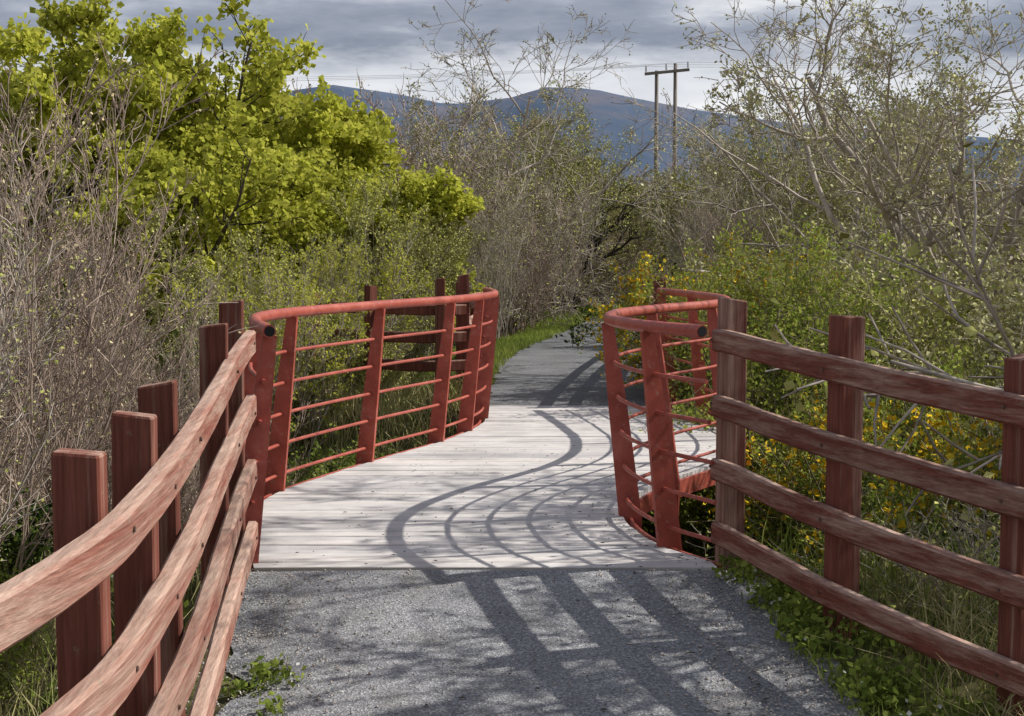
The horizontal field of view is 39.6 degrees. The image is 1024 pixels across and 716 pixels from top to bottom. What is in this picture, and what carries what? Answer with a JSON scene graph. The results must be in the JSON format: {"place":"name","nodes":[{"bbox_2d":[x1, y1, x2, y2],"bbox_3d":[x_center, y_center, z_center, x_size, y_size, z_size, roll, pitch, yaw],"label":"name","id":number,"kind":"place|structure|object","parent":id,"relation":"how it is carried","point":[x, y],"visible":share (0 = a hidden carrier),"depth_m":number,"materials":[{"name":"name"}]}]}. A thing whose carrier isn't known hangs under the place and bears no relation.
{"place":"outdoors","nodes":[
{"label":"outdoors","id":0,"kind":"place"},
{"bbox_2d":[0,261,1023,715],"bbox_3d":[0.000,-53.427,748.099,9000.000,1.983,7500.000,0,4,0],"label":"ground","id":1,"kind":"structure","parent":0,"point":[222,701],"depth_m":6.66,"materials":[{"name":"green plant"}]},
{"bbox_2d":[0,485,53,583],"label":"bramble bush","id":2,"kind":"object","parent":1,"relation":"on","point":[12,547],"visible":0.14,"depth_m":7.31,"materials":[{"name":"green plant"}]},
{"bbox_2d":[0,554,55,711],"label":"green shrub","id":3,"kind":"object","parent":1,"relation":"on","point":[4,684],"visible":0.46,"depth_m":6.11,"materials":[{"name":"green plant"}]},
{"bbox_2d":[0,150,82,560],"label":"bare shrub","id":4,"kind":"object","parent":1,"relation":"on","point":[5,328],"visible":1,"depth_m":5.49,"materials":[{"name":"grey plant"}]},
{"bbox_2d":[0,127,112,535],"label":"bare shrub","id":5,"kind":"object","parent":1,"relation":"on","point":[53,315],"visible":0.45,"depth_m":8.99,"materials":[{"name":"grey plant"}]},
{"bbox_2d":[0,94,185,499],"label":"bare shrub","id":6,"kind":"object","parent":1,"relation":"on","point":[81,228],"visible":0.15,"depth_m":14.80,"materials":[{"name":"brown plant"}]},
{"bbox_2d":[0,401,199,568],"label":"bare shrub","id":7,"kind":"object","parent":1,"relation":"on","point":[181,496],"visible":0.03,"depth_m":8.84,"materials":[{"name":"brown plant"}]},
{"bbox_2d":[0,131,202,544],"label":"bare shrub","id":8,"kind":"object","parent":1,"relation":"on","point":[69,250],"visible":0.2,"depth_m":12.13,"materials":[{"name":"brown plant"}]},
{"bbox_2d":[0,55,204,523],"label":"bare shrub","id":9,"kind":"object","parent":1,"relation":"on","point":[43,170],"visible":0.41,"depth_m":11.68,"materials":[{"name":"brown plant"}]},
{"bbox_2d":[26,310,218,472],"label":"bare shrub","id":10,"kind":"object","parent":1,"relation":"on","point":[187,374],"visible":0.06,"depth_m":13.96,"materials":[{"name":"grey plant"}]},
{"bbox_2d":[0,212,248,567],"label":"bare shrub","id":11,"kind":"object","parent":1,"relation":"on","point":[99,370],"visible":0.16,"depth_m":9.80,"materials":[{"name":"brown plant"}]},
{"bbox_2d":[0,0,250,417],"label":"sycamore tree","id":12,"kind":"object","parent":1,"relation":"on","point":[76,61],"visible":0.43,"depth_m":20.04,"materials":[{"name":"green plant"}]},
{"bbox_2d":[0,32,256,577],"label":"bare shrub","id":13,"kind":"object","parent":1,"relation":"on","point":[30,441],"visible":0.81,"depth_m":7.04,"materials":[{"name":"brown plant"}]},
{"bbox_2d":[0,299,257,715],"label":"wooden fence","id":14,"kind":"object","parent":1,"relation":"on","point":[143,547],"visible":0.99,"depth_m":4.19,"materials":[{"name":"brown wood"}]},
{"bbox_2d":[0,280,274,527],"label":"bare shrub","id":15,"kind":"object","parent":1,"relation":"on","point":[187,393],"visible":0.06,"depth_m":11.81,"materials":[{"name":"brown plant"}]},
{"bbox_2d":[42,99,317,380],"bbox_3d":[-4.141,-0.835,19.559,3.659,5.117,4.881,0,4,7],"label":"sycamore tree","id":16,"kind":"object","parent":1,"relation":"on","point":[159,167],"visible":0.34,"depth_m":18.62,"materials":[{"name":"green plant"}]},
{"bbox_2d":[19,574,343,715],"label":"verge weeds","id":17,"kind":"object","parent":1,"relation":"on","point":[261,670],"visible":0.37,"depth_m":5.92,"materials":[{"name":"green plant"}]},
{"bbox_2d":[82,0,325,318],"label":"sycamore tree","id":18,"kind":"object","parent":1,"relation":"on","point":[268,77],"visible":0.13,"depth_m":22.32,"materials":[{"name":"green plant"}]},
{"bbox_2d":[84,369,329,568],"bbox_3d":[-2.337,1.302,10.737,2.168,2.450,1.897,1,4,16],"label":"bare shrub","id":19,"kind":"object","parent":1,"relation":"on","point":[192,481],"visible":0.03,"depth_m":10.87,"materials":[{"name":"brown plant"}]},
{"bbox_2d":[107,201,313,425],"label":"hazel shrub","id":20,"kind":"object","parent":1,"relation":"on","point":[187,276],"visible":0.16,"depth_m":15.97,"materials":[{"name":"green plant"}]},
{"bbox_2d":[96,314,381,459],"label":"green shrub","id":21,"kind":"object","parent":1,"relation":"on","point":[293,417],"visible":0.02,"depth_m":15.51,"materials":[{"name":"green plant"}]},
{"bbox_2d":[131,120,396,348],"bbox_3d":[-4.094,-1.032,21.372,4.238,4.965,4.733,4,6,40],"label":"sycamore tree","id":22,"kind":"object","parent":1,"relation":"on","point":[190,141],"visible":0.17,"depth_m":20.59,"materials":[{"name":"green plant"}]},
{"bbox_2d":[165,235,370,461],"bbox_3d":[-2.550,0.064,15.181,2.251,2.780,2.120,-1,4,-15],"label":"hazel shrub","id":23,"kind":"object","parent":1,"relation":"on","point":[311,300],"visible":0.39,"depth_m":14.91,"materials":[{"name":"green plant"}]},
{"bbox_2d":[183,418,398,500],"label":"green shrub","id":24,"kind":"object","parent":1,"relation":"on","point":[348,460],"visible":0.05,"depth_m":13.74,"materials":[{"name":"green plant"}]},
{"bbox_2d":[215,223,380,397],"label":"hazel shrub","id":25,"kind":"object","parent":1,"relation":"on","point":[242,277],"visible":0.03,"depth_m":17.75,"materials":[{"name":"green plant"}]},
{"bbox_2d":[219,117,397,379],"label":"sycamore tree","id":26,"kind":"object","parent":1,"relation":"on","point":[349,150],"visible":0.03,"depth_m":22.38,"materials":[{"name":"green plant"}]},
{"bbox_2d":[187,75,487,359],"bbox_3d":[-3.482,-1.675,24.263,6.216,5.918,4.803,0,4,2],"label":"sycamore tree","id":27,"kind":"object","parent":1,"relation":"on","point":[337,125],"visible":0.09,"depth_m":22.54,"materials":[{"name":"green plant"}]},
{"bbox_2d":[273,303,424,420],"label":"green shrub","id":28,"kind":"object","parent":1,"relation":"on","point":[360,378],"visible":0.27,"depth_m":15.49,"materials":[{"name":"green plant"}]},
{"bbox_2d":[257,205,446,410],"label":"hazel shrub","id":29,"kind":"object","parent":1,"relation":"on","point":[392,274],"visible":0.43,"depth_m":16.95,"materials":[{"name":"green plant"}]},
{"bbox_2d":[281,96,446,198],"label":"bare willow tree","id":30,"kind":"object","parent":1,"relation":"on","point":[406,154],"visible":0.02,"depth_m":27.39,"materials":[{"name":"grey plant"}]},
{"bbox_2d":[245,161,492,356],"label":"sycamore tree","id":31,"kind":"object","parent":1,"relation":"on","point":[452,202],"visible":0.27,"depth_m":20.03,"materials":[{"name":"green plant"}]},
{"bbox_2d":[277,169,472,390],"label":"hazel shrub","id":32,"kind":"object","parent":1,"relation":"on","point":[436,253],"visible":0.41,"depth_m":18.41,"materials":[{"name":"green plant"}]},
{"bbox_2d":[301,278,466,415],"bbox_3d":[-1.526,0.108,15.626,2.130,1.992,0.427,2,5,25],"label":"wooden fence","id":33,"kind":"object","parent":1,"relation":"on","point":[436,311],"visible":0.31,"depth_m":15.26,"materials":[{"name":"brown wood"}]},
{"bbox_2d":[300,162,494,360],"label":"hazel shrub","id":34,"kind":"object","parent":1,"relation":"on","point":[449,253],"visible":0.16,"depth_m":20.32,"materials":[{"name":"green plant"}]},
{"bbox_2d":[279,76,551,359],"bbox_3d":[-2.704,-2.979,32.808,7.811,7.083,5.743,2,5,29],"label":"bare willow tree","id":35,"kind":"object","parent":1,"relation":"on","point":[462,128],"visible":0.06,"depth_m":32.17,"materials":[{"name":"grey plant"}]},
{"bbox_2d":[378,116,537,358],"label":"bare willow tree","id":36,"kind":"object","parent":1,"relation":"on","point":[469,169],"visible":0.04,"depth_m":29.85,"materials":[{"name":"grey plant"}]},
{"bbox_2d":[456,274,482,396],"bbox_3d":[-0.548,-0.118,19.455,0.311,2.184,7.986,0,4,0],"label":"wooden fence","id":37,"kind":"object","parent":1,"relation":"on","point":[462,285],"visible":0.16,"depth_m":15.51,"materials":[{"name":"brown wood"}]},
{"bbox_2d":[416,110,539,337],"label":"bare tree","id":38,"kind":"object","parent":1,"relation":"on","point":[490,150],"visible":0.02,"depth_m":37.12,"materials":[{"name":"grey plant"}]},
{"bbox_2d":[244,287,746,570],"bbox_3d":[0.212,0.331,11.332,3.220,1.590,8.289,1,4,11],"label":"footbridge","id":39,"kind":"object","parent":1,"relation":"on","point":[305,519],"visible":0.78,"depth_m":9.56,"materials":[{"name":"paint"}]},
{"bbox_2d":[451,173,553,346],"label":"bare shrub","id":40,"kind":"object","parent":1,"relation":"on","point":[502,281],"visible":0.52,"depth_m":27.25,"materials":[{"name":"grey plant"}]},
{"bbox_2d":[385,62,619,334],"bbox_3d":[0.015,-3.690,36.454,6.385,7.708,5.385,-1,5,-19],"label":"bare willow tree","id":41,"kind":"object","parent":1,"relation":"on","point":[463,113],"visible":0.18,"depth_m":36.01,"materials":[{"name":"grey plant"}]},
{"bbox_2d":[393,82,614,334],"bbox_3d":[-0.314,-3.170,33.054,5.372,6.485,4.531,1,4,9],"label":"bare willow tree","id":42,"kind":"object","parent":1,"relation":"on","point":[542,179],"visible":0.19,"depth_m":33.10,"materials":[{"name":"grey plant"}]},
{"bbox_2d":[391,83,620,335],"bbox_3d":[-0.011,-2.680,30.468,5.270,6.362,4.445,-3,5,-36],"label":"bare willow tree","id":43,"kind":"object","parent":1,"relation":"on","point":[454,148],"visible":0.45,"depth_m":29.96,"materials":[{"name":"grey plant"}]},
{"bbox_2d":[0,305,1015,715],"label":"verge grass","id":44,"kind":"structure","parent":1,"relation":"on","point":[530,335],"depth_m":6.79,"materials":[{"name":"green plant"}]},
{"bbox_2d":[5,142,1023,289],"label":"distant trees","id":45,"kind":"object","parent":1,"relation":"on","point":[1019,276],"depth_m":93.06,"materials":[{"name":"green plant"}]},
{"bbox_2d":[457,172,618,338],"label":"bare shrub","id":46,"kind":"object","parent":1,"relation":"on","point":[542,262],"visible":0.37,"depth_m":30.41,"materials":[{"name":"grey plant"}]},
{"bbox_2d":[489,175,613,321],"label":"bare shrub","id":47,"kind":"object","parent":1,"relation":"on","point":[575,254],"visible":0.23,"depth_m":34.05,"materials":[{"name":"grey plant"}]},
{"bbox_2d":[471,109,652,324],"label":"willow tree","id":48,"kind":"object","parent":1,"relation":"on","point":[568,177],"visible":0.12,"depth_m":37.14,"materials":[{"name":"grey plant"}]},
{"bbox_2d":[401,0,732,268],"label":"bare tree","id":49,"kind":"object","parent":1,"relation":"on","point":[548,35],"visible":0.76,"depth_m":34.35,"materials":[{"name":"grey plant"}]},
{"bbox_2d":[494,71,658,313],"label":"willow tree","id":50,"kind":"object","parent":1,"relation":"on","point":[587,135],"visible":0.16,"depth_m":40.38,"materials":[{"name":"grey plant"}]},
{"bbox_2d":[494,139,669,310],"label":"ivy clad tree","id":51,"kind":"object","parent":1,"relation":"on","point":[613,227],"visible":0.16,"depth_m":38.01,"materials":[{"name":"green plant"}]},
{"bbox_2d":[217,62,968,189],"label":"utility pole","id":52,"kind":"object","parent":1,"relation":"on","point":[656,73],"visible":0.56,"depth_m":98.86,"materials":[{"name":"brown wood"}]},
{"bbox_2d":[531,154,670,311],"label":"willow tree","id":53,"kind":"object","parent":1,"relation":"on","point":[633,246],"visible":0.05,"depth_m":43.92,"materials":[{"name":"green plant"}]},
{"bbox_2d":[569,176,668,307],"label":"bare shrub","id":54,"kind":"object","parent":1,"relation":"on","point":[610,275],"visible":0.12,"depth_m":42.41,"materials":[{"name":"brown plant"}]},
{"bbox_2d":[557,131,689,305],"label":"willow tree","id":55,"kind":"object","parent":1,"relation":"on","point":[665,267],"visible":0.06,"depth_m":47.47,"materials":[{"name":"green plant"}]},
{"bbox_2d":[582,220,668,306],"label":"bare shrub","id":56,"kind":"object","parent":1,"relation":"on","point":[622,299],"visible":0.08,"depth_m":46.16,"materials":[{"name":"brown plant"}]},
{"bbox_2d":[592,168,677,303],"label":"willow tree","id":57,"kind":"object","parent":1,"relation":"on","point":[634,224],"visible":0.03,"depth_m":50.80,"materials":[{"name":"green plant"}]},
{"bbox_2d":[555,257,733,348],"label":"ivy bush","id":58,"kind":"object","parent":1,"relation":"on","point":[577,339],"visible":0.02,"depth_m":24.59,"materials":[{"name":"green plant"}]},
{"bbox_2d":[648,276,671,320],"bbox_3d":[2.100,-0.152,19.699,0.260,2.044,8.775,1,4,7],"label":"wooden fence","id":59,"kind":"object","parent":1,"relation":"on","point":[656,285],"visible":0.12,"depth_m":15.31,"materials":[{"name":"brown wood"}]},
{"bbox_2d":[624,165,740,272],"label":"willow tree","id":60,"kind":"object","parent":1,"relation":"on","point":[684,171],"visible":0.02,"depth_m":49.48,"materials":[{"name":"green plant"}]},
{"bbox_2d":[569,225,851,396],"bbox_3d":[2.339,-0.354,16.539,3.208,2.350,2.985,3,5,34],"label":"gorse bush","id":61,"kind":"object","parent":1,"relation":"on","point":[639,299],"visible":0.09,"depth_m":16.14,"materials":[{"name":"green plant"}]},
{"bbox_2d":[643,172,780,271],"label":"bare shrub","id":62,"kind":"object","parent":1,"relation":"on","point":[695,222],"visible":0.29,"depth_m":35.81,"materials":[{"name":"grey plant"}]},
{"bbox_2d":[679,158,758,257],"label":"bare shrub","id":63,"kind":"object","parent":1,"relation":"on","point":[717,189],"visible":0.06,"depth_m":41.29,"materials":[{"name":"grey plant"}]},
{"bbox_2d":[666,188,797,268],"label":"bare shrub","id":64,"kind":"object","parent":1,"relation":"on","point":[760,231],"visible":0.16,"depth_m":27.92,"materials":[{"name":"brown plant"}]},
{"bbox_2d":[677,189,790,276],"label":"bare shrub","id":65,"kind":"object","parent":1,"relation":"on","point":[710,234],"visible":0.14,"depth_m":31.44,"materials":[{"name":"brown plant"}]},
{"bbox_2d":[618,104,854,267],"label":"willow tree","id":66,"kind":"object","parent":1,"relation":"on","point":[709,163],"visible":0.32,"depth_m":44.94,"materials":[{"name":"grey plant"}]},
{"bbox_2d":[644,90,830,268],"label":"willow tree","id":67,"kind":"object","parent":1,"relation":"on","point":[750,172],"visible":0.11,"depth_m":37.83,"materials":[{"name":"green plant"}]},
{"bbox_2d":[611,225,880,387],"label":"gorse bush","id":68,"kind":"object","parent":1,"relation":"on","point":[698,254],"visible":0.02,"depth_m":16.83,"materials":[{"name":"green plant"}]},
{"bbox_2d":[690,506,819,567],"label":"bramble bush","id":69,"kind":"object","parent":1,"relation":"on","point":[704,532],"visible":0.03,"depth_m":11.97,"materials":[{"name":"green plant"}]},
{"bbox_2d":[643,229,891,305],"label":"green shrub","id":70,"kind":"object","parent":1,"relation":"on","point":[695,252],"visible":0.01,"depth_m":18.18,"materials":[{"name":"green plant"}]},
{"bbox_2d":[622,206,935,453],"bbox_3d":[2.928,-0.310,15.225,3.111,2.614,3.612,1,4,18],"label":"green shrub","id":71,"kind":"object","parent":1,"relation":"on","point":[790,308],"visible":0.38,"depth_m":14.81,"materials":[{"name":"green plant"}]},
{"bbox_2d":[610,0,965,343],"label":"bare tree","id":72,"kind":"object","parent":1,"relation":"on","point":[831,163],"visible":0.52,"depth_m":25.88,"materials":[{"name":"grey plant"}]},
{"bbox_2d":[638,83,941,265],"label":"willow tree","id":73,"kind":"object","parent":1,"relation":"on","point":[646,223],"visible":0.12,"depth_m":38.05,"materials":[{"name":"green plant"}]},
{"bbox_2d":[666,208,922,324],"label":"pale willow shrub","id":74,"kind":"object","parent":1,"relation":"on","point":[702,244],"visible":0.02,"depth_m":19.80,"materials":[{"name":"green plant"}]},
{"bbox_2d":[628,295,969,558],"bbox_3d":[2.661,0.995,14.149,4.432,3.209,3.818,2,5,26],"label":"green shrub","id":75,"kind":"object","parent":1,"relation":"on","point":[694,506],"visible":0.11,"depth_m":13.65,"materials":[{"name":"green plant"}]},
{"bbox_2d":[702,117,913,296],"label":"willow tree","id":76,"kind":"object","parent":1,"relation":"on","point":[757,173],"visible":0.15,"depth_m":30.42,"materials":[{"name":"green plant"}]},
{"bbox_2d":[607,0,1023,365],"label":"bare tree","id":77,"kind":"object","parent":1,"relation":"on","point":[886,210],"visible":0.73,"depth_m":18.38,"materials":[{"name":"grey plant"}]},
{"bbox_2d":[708,166,936,284],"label":"willow tree","id":78,"kind":"object","parent":1,"relation":"on","point":[811,191],"visible":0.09,"depth_m":26.64,"materials":[{"name":"green plant"}]},
{"bbox_2d":[685,342,1002,569],"bbox_3d":[3.594,1.243,11.773,4.018,3.164,4.319,3,5,33],"label":"gorse bush","id":79,"kind":"object","parent":1,"relation":"on","point":[952,431],"visible":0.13,"depth_m":11.51,"materials":[{"name":"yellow plant"}]},
{"bbox_2d":[698,550,1022,715],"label":"verge weeds","id":80,"kind":"object","parent":1,"relation":"on","point":[864,686],"visible":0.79,"depth_m":6.22,"materials":[{"name":"green plant"}]},
{"bbox_2d":[704,346,1020,560],"bbox_3d":[3.398,1.222,12.846,3.253,2.733,3.776,0,4,-2],"label":"green shrub","id":81,"kind":"object","parent":1,"relation":"on","point":[779,465],"visible":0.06,"depth_m":12.18,"materials":[{"name":"green plant"}]},
{"bbox_2d":[708,297,1023,715],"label":"wooden fence","id":82,"kind":"object","parent":1,"relation":"on","point":[846,371],"visible":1,"depth_m":6.26,"materials":[{"name":"brown wood"}]},
{"bbox_2d":[738,199,995,406],"bbox_3d":[4.062,-0.321,16.768,3.758,3.204,3.519,1,4,14],"label":"pale willow shrub","id":83,"kind":"object","parent":1,"relation":"on","point":[856,260],"visible":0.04,"depth_m":16.03,"materials":[{"name":"green plant"}]},
{"bbox_2d":[715,238,1023,405],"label":"pale willow shrub","id":84,"kind":"object","parent":1,"relation":"on","point":[994,274],"visible":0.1,"depth_m":15.15,"materials":[{"name":"green plant"}]},
{"bbox_2d":[746,462,1000,642],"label":"twiggy undergrowth","id":85,"kind":"object","parent":1,"relation":"on","point":[993,526],"visible":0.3,"depth_m":7.12,"materials":[{"name":"brown plant"}]},
{"bbox_2d":[766,456,999,567],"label":"green shrub","id":86,"kind":"object","parent":1,"relation":"on","point":[823,494],"visible":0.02,"depth_m":11.40,"materials":[{"name":"green plant"}]},
{"bbox_2d":[777,416,1000,568],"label":"green shrub","id":87,"kind":"object","parent":1,"relation":"on","point":[873,476],"visible":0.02,"depth_m":10.95,"materials":[{"name":"green plant"}]},
{"bbox_2d":[765,142,1016,549],"bbox_3d":[5.072,-2.028,8.333,6.411,9.177,7.601,3,5,36],"label":"bare willow tree","id":88,"kind":"object","parent":1,"relation":"on","point":[968,328],"visible":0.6,"depth_m":8.13,"materials":[{"name":"grey plant"}]},
{"bbox_2d":[768,81,1023,297],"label":"willow tree","id":89,"kind":"object","parent":1,"relation":"on","point":[850,176],"visible":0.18,"depth_m":28.69,"materials":[{"name":"green plant"}]},
{"bbox_2d":[793,325,1006,476],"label":"green shrub","id":90,"kind":"object","parent":1,"relation":"on","point":[942,367],"visible":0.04,"depth_m":12.68,"materials":[{"name":"green plant"}]},
{"bbox_2d":[779,237,1023,423],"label":"green shrub","id":91,"kind":"object","parent":1,"relation":"on","point":[941,317],"visible":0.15,"depth_m":13.97,"materials":[{"name":"green plant"}]},
{"bbox_2d":[799,0,1023,336],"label":"willow tree","id":92,"kind":"object","parent":1,"relation":"on","point":[891,106],"visible":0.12,"depth_m":32.39,"materials":[{"name":"green plant"}]},
{"bbox_2d":[848,226,1023,353],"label":"pale willow shrub","id":93,"kind":"object","parent":1,"relation":"on","point":[1006,253],"visible":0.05,"depth_m":18.06,"materials":[{"name":"green plant"}]},
{"bbox_2d":[874,489,999,568],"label":"green shrub","id":94,"kind":"object","parent":1,"relation":"on","point":[935,512],"visible":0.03,"depth_m":9.97,"materials":[{"name":"green plant"}]},
{"bbox_2d":[860,215,1023,416],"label":"pale willow shrub","id":95,"kind":"object","parent":1,"relation":"on","point":[1005,285],"visible":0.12,"depth_m":15.50,"materials":[{"name":"green plant"}]},
{"bbox_2d":[870,278,1023,450],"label":"pale willow shrub","id":96,"kind":"object","parent":1,"relation":"on","point":[1007,329],"visible":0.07,"depth_m":13.75,"materials":[{"name":"green plant"}]},
{"bbox_2d":[948,303,1023,384],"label":"pale willow shrub","id":97,"kind":"object","parent":1,"relation":"on","point":[950,339],"visible":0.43,"depth_m":13.17,"materials":[{"name":"green plant"}]},
{"bbox_2d":[953,339,1023,513],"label":"pale willow shrub","id":98,"kind":"object","parent":1,"relation":"on","point":[990,374],"visible":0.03,"depth_m":11.52,"materials":[{"name":"green plant"}]},
{"bbox_2d":[0,0,1023,139],"label":"sky","id":99,"kind":"structure","parent":0,"point":[369,38],"materials":[{"name":"grey"}]},
{"bbox_2d":[185,569,864,715],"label":"gravel path","id":100,"kind":"structure","parent":0,"point":[516,623],"depth_m":6.37,"materials":[{"name":"grey gravel"}]},
{"bbox_2d":[256,445,768,714],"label":"leaf litter","id":101,"kind":"object","parent":100,"relation":"on","point":[576,600],"visible":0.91,"depth_m":7.28,"materials":[{"name":"brown plant"}]},
{"bbox_2d":[89,85,1023,248],"bbox_3d":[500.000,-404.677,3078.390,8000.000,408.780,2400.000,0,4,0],"label":"hills","id":102,"kind":"structure","parent":0,"point":[601,108],"depth_m":2991.10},
{"bbox_2d":[490,315,692,405],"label":"gravel path","id":103,"kind":"structure","parent":0,"point":[554,370],"depth_m":18.80,"materials":[{"name":"grey gravel"}]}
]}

